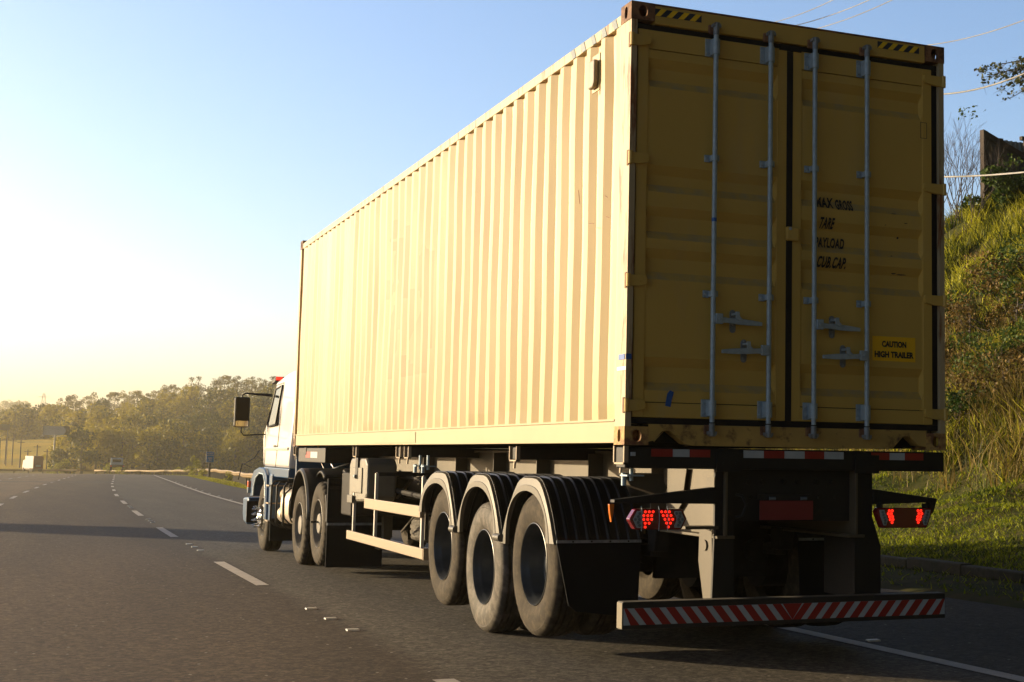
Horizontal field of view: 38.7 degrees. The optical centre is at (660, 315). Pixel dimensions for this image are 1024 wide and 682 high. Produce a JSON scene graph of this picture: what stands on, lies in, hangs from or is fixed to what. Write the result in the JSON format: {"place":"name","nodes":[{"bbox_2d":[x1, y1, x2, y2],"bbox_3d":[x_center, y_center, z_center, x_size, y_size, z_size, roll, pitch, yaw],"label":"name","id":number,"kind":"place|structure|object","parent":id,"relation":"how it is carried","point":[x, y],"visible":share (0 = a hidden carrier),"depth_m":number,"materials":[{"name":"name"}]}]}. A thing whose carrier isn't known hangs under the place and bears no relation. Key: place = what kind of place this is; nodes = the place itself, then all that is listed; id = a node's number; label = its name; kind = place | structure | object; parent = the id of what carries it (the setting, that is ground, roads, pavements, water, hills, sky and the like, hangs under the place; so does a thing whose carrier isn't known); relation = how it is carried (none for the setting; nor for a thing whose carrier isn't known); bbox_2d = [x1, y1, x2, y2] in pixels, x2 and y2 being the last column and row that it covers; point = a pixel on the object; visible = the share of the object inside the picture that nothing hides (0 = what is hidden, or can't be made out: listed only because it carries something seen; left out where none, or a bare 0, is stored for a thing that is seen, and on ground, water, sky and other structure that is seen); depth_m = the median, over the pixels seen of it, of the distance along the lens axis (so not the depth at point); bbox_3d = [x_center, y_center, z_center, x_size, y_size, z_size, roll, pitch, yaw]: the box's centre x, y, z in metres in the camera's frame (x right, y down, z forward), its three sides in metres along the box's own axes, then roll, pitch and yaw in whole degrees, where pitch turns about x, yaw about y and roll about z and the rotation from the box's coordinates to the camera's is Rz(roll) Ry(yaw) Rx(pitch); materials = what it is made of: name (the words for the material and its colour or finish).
{"place":"outdoors","nodes":[
{"label":"outdoors","id":0,"kind":"place"},
{"bbox_2d":[0,438,104,469],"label":"golden field","id":1,"kind":"structure","parent":0,"point":[42,444],"depth_m":340.97,"materials":[{"name":"yellow plant"}]},
{"bbox_2d":[0,430,508,474],"bbox_3d":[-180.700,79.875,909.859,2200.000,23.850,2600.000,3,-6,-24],"label":"ground","id":2,"kind":"structure","parent":0,"point":[99,472],"depth_m":287.61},
{"bbox_2d":[0,424,9,465],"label":"billboard","id":3,"kind":"object","parent":2,"relation":"on","point":[5,427],"visible":0.93,"depth_m":299.89,"materials":[{"name":"metal"}]},
{"bbox_2d":[0,410,12,440],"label":"broadleaf tree","id":4,"kind":"object","parent":2,"relation":"on","point":[2,415],"visible":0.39,"depth_m":395.06,"materials":[{"name":"green plant"}]},
{"bbox_2d":[0,409,28,440],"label":"broadleaf tree","id":5,"kind":"object","parent":2,"relation":"on","point":[14,417],"visible":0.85,"depth_m":392.54,"materials":[{"name":"green plant"}]},
{"bbox_2d":[10,403,38,439],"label":"broadleaf tree","id":6,"kind":"object","parent":2,"relation":"on","point":[17,406],"visible":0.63,"depth_m":405.25,"materials":[{"name":"green plant"}]},
{"bbox_2d":[0,469,83,473],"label":"guardrail","id":7,"kind":"object","parent":2,"relation":"on","point":[57,470],"visible":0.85,"depth_m":264.21,"materials":[{"name":"metal"}]},
{"bbox_2d":[34,404,60,438],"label":"broadleaf tree","id":8,"kind":"object","parent":2,"relation":"on","point":[47,411],"visible":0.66,"depth_m":396.16,"materials":[{"name":"green plant"}]},
{"bbox_2d":[43,426,69,473],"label":"billboard","id":9,"kind":"object","parent":2,"relation":"on","point":[55,430],"visible":0.9,"depth_m":277.64,"materials":[{"name":"metal"}]},
{"bbox_2d":[49,415,65,440],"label":"broadleaf tree","id":10,"kind":"object","parent":2,"relation":"on","point":[52,417],"visible":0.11,"depth_m":354.15,"materials":[{"name":"green plant"}]},
{"bbox_2d":[50,435,72,466],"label":"broadleaf tree","id":11,"kind":"object","parent":2,"relation":"on","point":[65,441],"visible":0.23,"depth_m":298.98,"materials":[{"name":"green plant"}]},
{"bbox_2d":[52,458,72,473],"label":"shrub","id":12,"kind":"object","parent":2,"relation":"on","point":[66,462],"visible":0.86,"depth_m":272.11,"materials":[{"name":"green plant"}]},
{"bbox_2d":[46,444,86,473],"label":"broadleaf tree","id":13,"kind":"object","parent":2,"relation":"on","point":[61,454],"visible":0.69,"depth_m":275.92,"materials":[{"name":"green plant"}]},
{"bbox_2d":[52,407,81,435],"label":"broadleaf tree","id":14,"kind":"object","parent":2,"relation":"on","point":[62,413],"visible":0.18,"depth_m":379.97,"materials":[{"name":"green plant"}]},
{"bbox_2d":[60,408,92,435],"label":"broadleaf tree","id":15,"kind":"object","parent":2,"relation":"on","point":[73,414],"visible":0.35,"depth_m":344.36,"materials":[{"name":"green plant"}]},
{"bbox_2d":[64,425,100,468],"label":"broadleaf tree","id":16,"kind":"object","parent":2,"relation":"on","point":[77,446],"visible":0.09,"depth_m":291.23,"materials":[{"name":"green plant"}]},
{"bbox_2d":[66,426,107,473],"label":"broadleaf tree","id":17,"kind":"object","parent":2,"relation":"on","point":[78,439],"visible":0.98,"depth_m":277.77,"materials":[{"name":"green plant"}]},
{"bbox_2d":[75,426,111,472],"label":"broadleaf tree","id":18,"kind":"object","parent":2,"relation":"on","point":[97,434],"visible":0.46,"depth_m":285.94,"materials":[{"name":"green plant"}]},
{"bbox_2d":[84,421,106,429],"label":"broadleaf tree","id":19,"kind":"object","parent":2,"relation":"on","point":[93,424],"visible":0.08,"depth_m":320.28,"materials":[{"name":"green plant"}]},
{"bbox_2d":[86,403,108,413],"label":"broadleaf tree","id":20,"kind":"object","parent":2,"relation":"on","point":[97,409],"visible":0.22,"depth_m":382.61,"materials":[{"name":"green plant"}]},
{"bbox_2d":[84,409,113,428],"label":"broadleaf tree","id":21,"kind":"object","parent":2,"relation":"on","point":[99,418],"visible":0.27,"depth_m":330.96,"materials":[{"name":"green plant"}]},
{"bbox_2d":[82,424,120,472],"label":"broadleaf tree","id":22,"kind":"object","parent":2,"relation":"on","point":[113,431],"visible":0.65,"depth_m":286.80,"materials":[{"name":"green plant"}]},
{"bbox_2d":[94,397,111,416],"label":"broadleaf tree","id":23,"kind":"object","parent":2,"relation":"on","point":[105,403],"visible":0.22,"depth_m":407.55,"materials":[{"name":"green plant"}]},
{"bbox_2d":[101,416,129,429],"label":"broadleaf tree","id":24,"kind":"object","parent":2,"relation":"on","point":[112,422],"visible":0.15,"depth_m":327.10,"materials":[{"name":"green plant"}]},
{"bbox_2d":[104,432,138,472],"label":"broadleaf tree","id":25,"kind":"object","parent":2,"relation":"on","point":[121,453],"visible":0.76,"depth_m":288.49,"materials":[{"name":"green plant"}]},
{"bbox_2d":[113,402,132,413],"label":"broadleaf tree","id":26,"kind":"object","parent":2,"relation":"on","point":[122,409],"visible":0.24,"depth_m":396.69,"materials":[{"name":"green plant"}]},
{"bbox_2d":[116,409,146,446],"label":"broadleaf tree","id":27,"kind":"object","parent":2,"relation":"on","point":[134,419],"visible":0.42,"depth_m":316.97,"materials":[{"name":"green plant"}]},
{"bbox_2d":[121,426,147,468],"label":"broadleaf tree","id":28,"kind":"object","parent":2,"relation":"on","point":[132,433],"visible":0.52,"depth_m":299.29,"materials":[{"name":"green plant"}]},
{"bbox_2d":[123,439,145,468],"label":"broadleaf tree","id":29,"kind":"object","parent":2,"relation":"on","point":[136,446],"visible":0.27,"depth_m":299.88,"materials":[{"name":"green plant"}]},
{"bbox_2d":[133,403,151,430],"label":"broadleaf tree","id":30,"kind":"object","parent":2,"relation":"on","point":[146,410],"visible":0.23,"depth_m":363.40,"materials":[{"name":"green plant"}]},
{"bbox_2d":[94,469,193,474],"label":"guardrail","id":31,"kind":"object","parent":2,"relation":"on","point":[168,471],"visible":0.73,"depth_m":238.66,"materials":[{"name":"metal"}]},
{"bbox_2d":[126,427,167,474],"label":"broadleaf tree","id":32,"kind":"object","parent":2,"relation":"on","point":[146,454],"visible":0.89,"depth_m":282.35,"materials":[{"name":"green plant"}]},
{"bbox_2d":[136,399,157,413],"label":"broadleaf tree","id":33,"kind":"object","parent":2,"relation":"on","point":[149,403],"visible":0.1,"depth_m":394.14,"materials":[{"name":"green plant"}]},
{"bbox_2d":[139,423,172,465],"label":"broadleaf tree","id":34,"kind":"object","parent":2,"relation":"on","point":[159,427],"visible":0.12,"depth_m":304.62,"materials":[{"name":"green plant"}]},
{"bbox_2d":[145,440,169,474],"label":"broadleaf tree","id":35,"kind":"object","parent":2,"relation":"on","point":[157,449],"visible":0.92,"depth_m":280.72,"materials":[{"name":"green plant"}]},
{"bbox_2d":[146,419,177,465],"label":"broadleaf tree","id":36,"kind":"object","parent":2,"relation":"on","point":[166,421],"visible":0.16,"depth_m":308.35,"materials":[{"name":"green plant"}]},
{"bbox_2d":[153,390,176,414],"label":"broadleaf tree","id":37,"kind":"object","parent":2,"relation":"on","point":[165,398],"visible":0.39,"depth_m":408.38,"materials":[{"name":"green plant"}]},
{"bbox_2d":[151,427,185,472],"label":"broadleaf tree","id":38,"kind":"object","parent":2,"relation":"on","point":[166,434],"visible":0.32,"depth_m":290.84,"materials":[{"name":"green plant"}]},
{"bbox_2d":[155,437,188,474],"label":"broadleaf tree","id":39,"kind":"object","parent":2,"relation":"on","point":[171,458],"visible":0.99,"depth_m":280.68,"materials":[{"name":"green plant"}]},
{"bbox_2d":[166,400,187,418],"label":"broadleaf tree","id":40,"kind":"object","parent":2,"relation":"on","point":[174,407],"visible":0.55,"depth_m":385.16,"materials":[{"name":"green plant"}]},
{"bbox_2d":[167,395,192,416],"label":"broadleaf tree","id":41,"kind":"object","parent":2,"relation":"on","point":[181,398],"visible":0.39,"depth_m":400.80,"materials":[{"name":"green plant"}]},
{"bbox_2d":[166,420,205,468],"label":"broadleaf tree","id":42,"kind":"object","parent":2,"relation":"on","point":[187,429],"visible":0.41,"depth_m":296.34,"materials":[{"name":"green plant"}]},
{"bbox_2d":[167,444,211,469],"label":"broadleaf tree","id":43,"kind":"object","parent":2,"relation":"on","point":[191,451],"visible":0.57,"depth_m":289.11,"materials":[{"name":"green plant"}]},
{"bbox_2d":[180,386,200,419],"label":"broadleaf tree","id":44,"kind":"object","parent":2,"relation":"on","point":[190,393],"visible":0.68,"depth_m":409.94,"materials":[{"name":"green plant"}]},
{"bbox_2d":[189,456,201,474],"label":"shrub","id":45,"kind":"object","parent":2,"relation":"on","point":[197,464],"visible":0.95,"depth_m":160.65,"materials":[{"name":"green plant"}]},
{"bbox_2d":[196,392,219,415],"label":"broadleaf tree","id":46,"kind":"object","parent":2,"relation":"on","point":[207,403],"visible":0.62,"depth_m":382.68,"materials":[{"name":"green plant"}]},
{"bbox_2d":[206,452,213,476],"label":"road sign","id":47,"kind":"object","parent":2,"relation":"on","point":[209,457],"visible":0.99,"depth_m":135.91,"materials":[{"name":"grey metal"}]},
{"bbox_2d":[182,475,246,488],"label":"verge grass","id":48,"kind":"structure","parent":2,"relation":"on","point":[231,483],"depth_m":104.97,"materials":[{"name":"green plant"}]},
{"bbox_2d":[203,434,227,462],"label":"broadleaf tree","id":49,"kind":"object","parent":2,"relation":"on","point":[215,443],"visible":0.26,"depth_m":297.14,"materials":[{"name":"green plant"}]},
{"bbox_2d":[207,387,233,417],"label":"broadleaf tree","id":50,"kind":"object","parent":2,"relation":"on","point":[219,394],"visible":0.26,"depth_m":388.71,"materials":[{"name":"green plant"}]},
{"bbox_2d":[204,447,239,470],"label":"broadleaf tree","id":51,"kind":"object","parent":2,"relation":"on","point":[223,464],"visible":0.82,"depth_m":284.67,"materials":[{"name":"green plant"}]},
{"bbox_2d":[194,469,252,484],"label":"guardrail","id":52,"kind":"object","parent":2,"relation":"on","point":[244,478],"visible":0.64,"depth_m":117.47,"materials":[{"name":"metal"}]},
{"bbox_2d":[219,417,233,427],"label":"broadleaf tree","id":53,"kind":"object","parent":2,"relation":"on","point":[227,419],"visible":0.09,"depth_m":330.05,"materials":[{"name":"green plant"}]},
{"bbox_2d":[220,387,245,402],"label":"broadleaf tree","id":54,"kind":"object","parent":2,"relation":"on","point":[233,392],"visible":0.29,"depth_m":391.19,"materials":[{"name":"green plant"}]},
{"bbox_2d":[217,427,255,471],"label":"broadleaf tree","id":55,"kind":"object","parent":2,"relation":"on","point":[231,434],"visible":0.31,"depth_m":289.37,"materials":[{"name":"green plant"}]},
{"bbox_2d":[220,429,263,472],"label":"broadleaf tree","id":56,"kind":"object","parent":2,"relation":"on","point":[233,443],"visible":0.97,"depth_m":285.57,"materials":[{"name":"green plant"}]},
{"bbox_2d":[236,428,264,472],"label":"broadleaf tree","id":57,"kind":"object","parent":2,"relation":"on","point":[254,448],"visible":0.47,"depth_m":289.56,"materials":[{"name":"green plant"}]},
{"bbox_2d":[255,433,263,462],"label":"broadleaf tree","id":58,"kind":"object","parent":2,"relation":"on","point":[260,456],"visible":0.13,"depth_m":287.58,"materials":[{"name":"green plant"}]},
{"bbox_2d":[252,413,267,428],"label":"broadleaf tree","id":59,"kind":"object","parent":2,"relation":"on","point":[263,416],"visible":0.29,"depth_m":355.20,"materials":[{"name":"green plant"}]},
{"bbox_2d":[250,396,272,415],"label":"broadleaf tree","id":60,"kind":"object","parent":2,"relation":"on","point":[255,398],"visible":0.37,"depth_m":373.51,"materials":[{"name":"green plant"}]},
{"bbox_2d":[0,473,1023,681],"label":"road","id":61,"kind":"structure","parent":0,"point":[100,581],"depth_m":11.95,"materials":[{"name":"grey asphalt"}]},
{"bbox_2d":[22,456,43,471],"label":"box truck","id":62,"kind":"object","parent":61,"relation":"on","point":[31,463],"visible":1,"depth_m":254.80,"materials":[{"name":"white paint"}]},
{"bbox_2d":[108,458,124,470],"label":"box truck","id":63,"kind":"object","parent":61,"relation":"on","point":[116,462],"visible":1,"depth_m":230.93,"materials":[{"name":"white paint"}]},
{"bbox_2d":[111,479,459,681],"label":"lane marking","id":64,"kind":"object","parent":61,"relation":"on","point":[244,575],"visible":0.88,"depth_m":17.75,"materials":[{"name":"paint"}]},
{"bbox_2d":[234,370,429,567],"bbox_3d":[-4.190,2.085,21.104,3.428,2.878,7.142,3,-6,-24],"label":"truck tractor","id":65,"kind":"object","parent":61,"relation":"on","point":[297,503],"visible":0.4,"depth_m":20.34,"materials":[{"name":"white paint"}]},
{"bbox_2d":[154,475,1023,681],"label":"edge line","id":66,"kind":"object","parent":61,"relation":"on","point":[942,661],"visible":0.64,"depth_m":10.56,"materials":[{"name":"paint"}]},
{"bbox_2d":[293,446,944,636],"bbox_3d":[-1.564,2.134,15.061,2.643,1.486,12.268,3,-6,-24],"label":"semi trailer","id":67,"kind":"object","parent":61,"relation":"on","point":[544,542],"visible":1,"depth_m":10.27,"materials":[{"name":"paint"}]},
{"bbox_2d":[293,0,946,450],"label":"shipping container","id":68,"kind":"object","parent":67,"relation":"on","point":[641,224],"visible":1,"depth_m":10.06,"materials":[{"name":"metal"}]},
{"bbox_2d":[622,22,786,437],"bbox_3d":[0.323,-0.582,9.555,1.175,2.757,0.135,3,-6,-24],"label":"door","id":69,"kind":"structure","parent":68,"relation":"in","point":[708,280],"depth_m":9.58,"materials":[{"name":"paint"}]},
{"bbox_2d":[785,37,946,439],"bbox_3d":[1.439,-0.517,10.044,1.297,2.757,0.135,3,-6,-24],"label":"door","id":70,"kind":"structure","parent":68,"relation":"in","point":[860,233],"depth_m":10.05,"materials":[{"name":"paint"}]},
{"bbox_2d":[0,0,1023,413],"label":"sky","id":71,"kind":"structure","parent":0,"point":[166,166],"materials":[{"name":"blue"}]},
{"bbox_2d":[786,204,1023,608],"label":"embankment","id":72,"kind":"structure","parent":0,"point":[910,585],"depth_m":23.32,"materials":[{"name":"plant"}]},
{"bbox_2d":[590,187,1023,494],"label":"tall grass","id":73,"kind":"structure","parent":72,"relation":"on","point":[990,227],"depth_m":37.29,"materials":[{"name":"green plant"}]},
{"bbox_2d":[872,449,1023,600],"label":"short grass","id":74,"kind":"structure","parent":72,"relation":"on","point":[964,508],"depth_m":22.31,"materials":[{"name":"green plant"}]},
{"bbox_2d":[881,555,1023,583],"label":"gutter kerb","id":75,"kind":"structure","parent":72,"relation":"on","point":[956,568],"depth_m":17.89,"materials":[{"name":"concrete"}]},
{"bbox_2d":[945,290,974,320],"bbox_3d":[7.300,0.158,35.523,1.184,1.494,1.325,3,-6,-24],"label":"shrub","id":76,"kind":"object","parent":72,"relation":"on","point":[952,297],"visible":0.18,"depth_m":35.20,"materials":[{"name":"green plant"}]},
{"bbox_2d":[944,133,986,226],"bbox_3d":[8.863,-3.877,43.619,2.223,3.184,2.300,3,-6,-24],"label":"bare shrub","id":77,"kind":"object","parent":72,"relation":"on","point":[968,188],"visible":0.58,"depth_m":43.51,"materials":[{"name":"brown plant"}]},
{"bbox_2d":[944,105,987,227],"bbox_3d":[8.755,-4.426,43.322,2.076,3.750,1.767,2,-6,-12],"label":"bare shrub","id":78,"kind":"object","parent":72,"relation":"on","point":[947,171],"visible":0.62,"depth_m":43.24,"materials":[{"name":"brown plant"}]},
{"bbox_2d":[945,335,986,369],"bbox_3d":[6.873,1.307,33.023,2.068,1.932,1.886,-2,-6,26],"label":"shrub","id":79,"kind":"object","parent":72,"relation":"on","point":[951,350],"visible":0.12,"depth_m":32.99,"materials":[{"name":"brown plant"}]},
{"bbox_2d":[945,383,992,424],"bbox_3d":[6.091,2.246,29.757,1.412,1.678,1.783,3,-6,-24],"label":"shrub","id":80,"kind":"object","parent":72,"relation":"on","point":[955,399],"visible":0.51,"depth_m":29.22,"materials":[{"name":"green plant"}]},
{"bbox_2d":[945,290,1020,347],"bbox_3d":[7.460,0.484,33.871,2.291,2.091,2.511,3,-6,-24],"label":"shrub","id":81,"kind":"object","parent":72,"relation":"on","point":[956,308],"visible":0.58,"depth_m":33.91,"materials":[{"name":"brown plant"}]},
{"bbox_2d":[945,349,1023,400],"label":"shrub","id":82,"kind":"object","parent":72,"relation":"on","point":[975,388],"visible":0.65,"depth_m":29.22,"materials":[{"name":"green plant"}]},
{"bbox_2d":[947,134,1023,227],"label":"bare shrub","id":83,"kind":"object","parent":72,"relation":"on","point":[1008,166],"visible":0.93,"depth_m":42.40,"materials":[{"name":"brown plant"}]},
{"bbox_2d":[949,324,1023,377],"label":"shrub","id":84,"kind":"object","parent":72,"relation":"on","point":[1004,338],"visible":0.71,"depth_m":30.61,"materials":[{"name":"green plant"}]},
{"bbox_2d":[960,148,1023,211],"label":"shrub","id":85,"kind":"object","parent":72,"relation":"on","point":[1001,183],"visible":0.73,"depth_m":42.35,"materials":[{"name":"green plant"}]},
{"bbox_2d":[963,249,1023,295],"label":"shrub","id":86,"kind":"object","parent":72,"relation":"on","point":[977,271],"visible":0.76,"depth_m":34.55,"materials":[{"name":"brown plant"}]},
{"bbox_2d":[971,261,1023,295],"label":"shrub","id":87,"kind":"object","parent":72,"relation":"on","point":[1007,272],"visible":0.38,"depth_m":35.01,"materials":[{"name":"green plant"}]},
{"bbox_2d":[974,56,1023,100],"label":"overhanging tree","id":88,"kind":"object","parent":72,"relation":"on","point":[1015,70],"visible":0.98,"depth_m":29.07,"materials":[{"name":"green plant"}]},
{"bbox_2d":[979,281,1023,331],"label":"shrub","id":89,"kind":"object","parent":72,"relation":"on","point":[1016,308],"visible":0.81,"depth_m":33.24,"materials":[{"name":"green plant"}]},
{"bbox_2d":[980,129,1023,201],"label":"old billboard","id":90,"kind":"object","parent":72,"relation":"on","point":[991,139],"visible":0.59,"depth_m":45.72,"materials":[{"name":"wood"}]},
{"bbox_2d":[981,259,1023,304],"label":"shrub","id":91,"kind":"object","parent":72,"relation":"on","point":[1010,283],"visible":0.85,"depth_m":33.52,"materials":[{"name":"green plant"}]},
{"bbox_2d":[987,233,1023,275],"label":"shrub","id":92,"kind":"object","parent":72,"relation":"on","point":[1013,251],"visible":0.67,"depth_m":34.74,"materials":[{"name":"green plant"}]},
{"bbox_2d":[992,343,1023,377],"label":"shrub","id":93,"kind":"object","parent":72,"relation":"on","point":[1013,352],"visible":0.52,"depth_m":29.99,"materials":[{"name":"green plant"}]},
{"bbox_2d":[999,313,1023,362],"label":"shrub","id":94,"kind":"object","parent":72,"relation":"on","point":[1020,325],"visible":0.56,"depth_m":30.49,"materials":[{"name":"green plant"}]},
{"bbox_2d":[1003,140,1022,151],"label":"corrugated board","id":95,"kind":"object","parent":72,"relation":"on","point":[1017,145],"visible":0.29,"depth_m":57.84,"materials":[{"name":"metal"}]},
{"bbox_2d":[929,20,1023,44],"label":"overhead cable","id":96,"kind":"object","parent":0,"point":[978,35],"visible":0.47,"depth_m":31.87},
{"bbox_2d":[944,73,1023,94],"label":"overhead cable","id":97,"kind":"object","parent":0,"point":[984,86],"visible":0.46,"depth_m":24.20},
{"bbox_2d":[944,171,1023,177],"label":"overhead cable","id":98,"kind":"object","parent":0,"point":[985,175],"visible":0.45,"depth_m":20.36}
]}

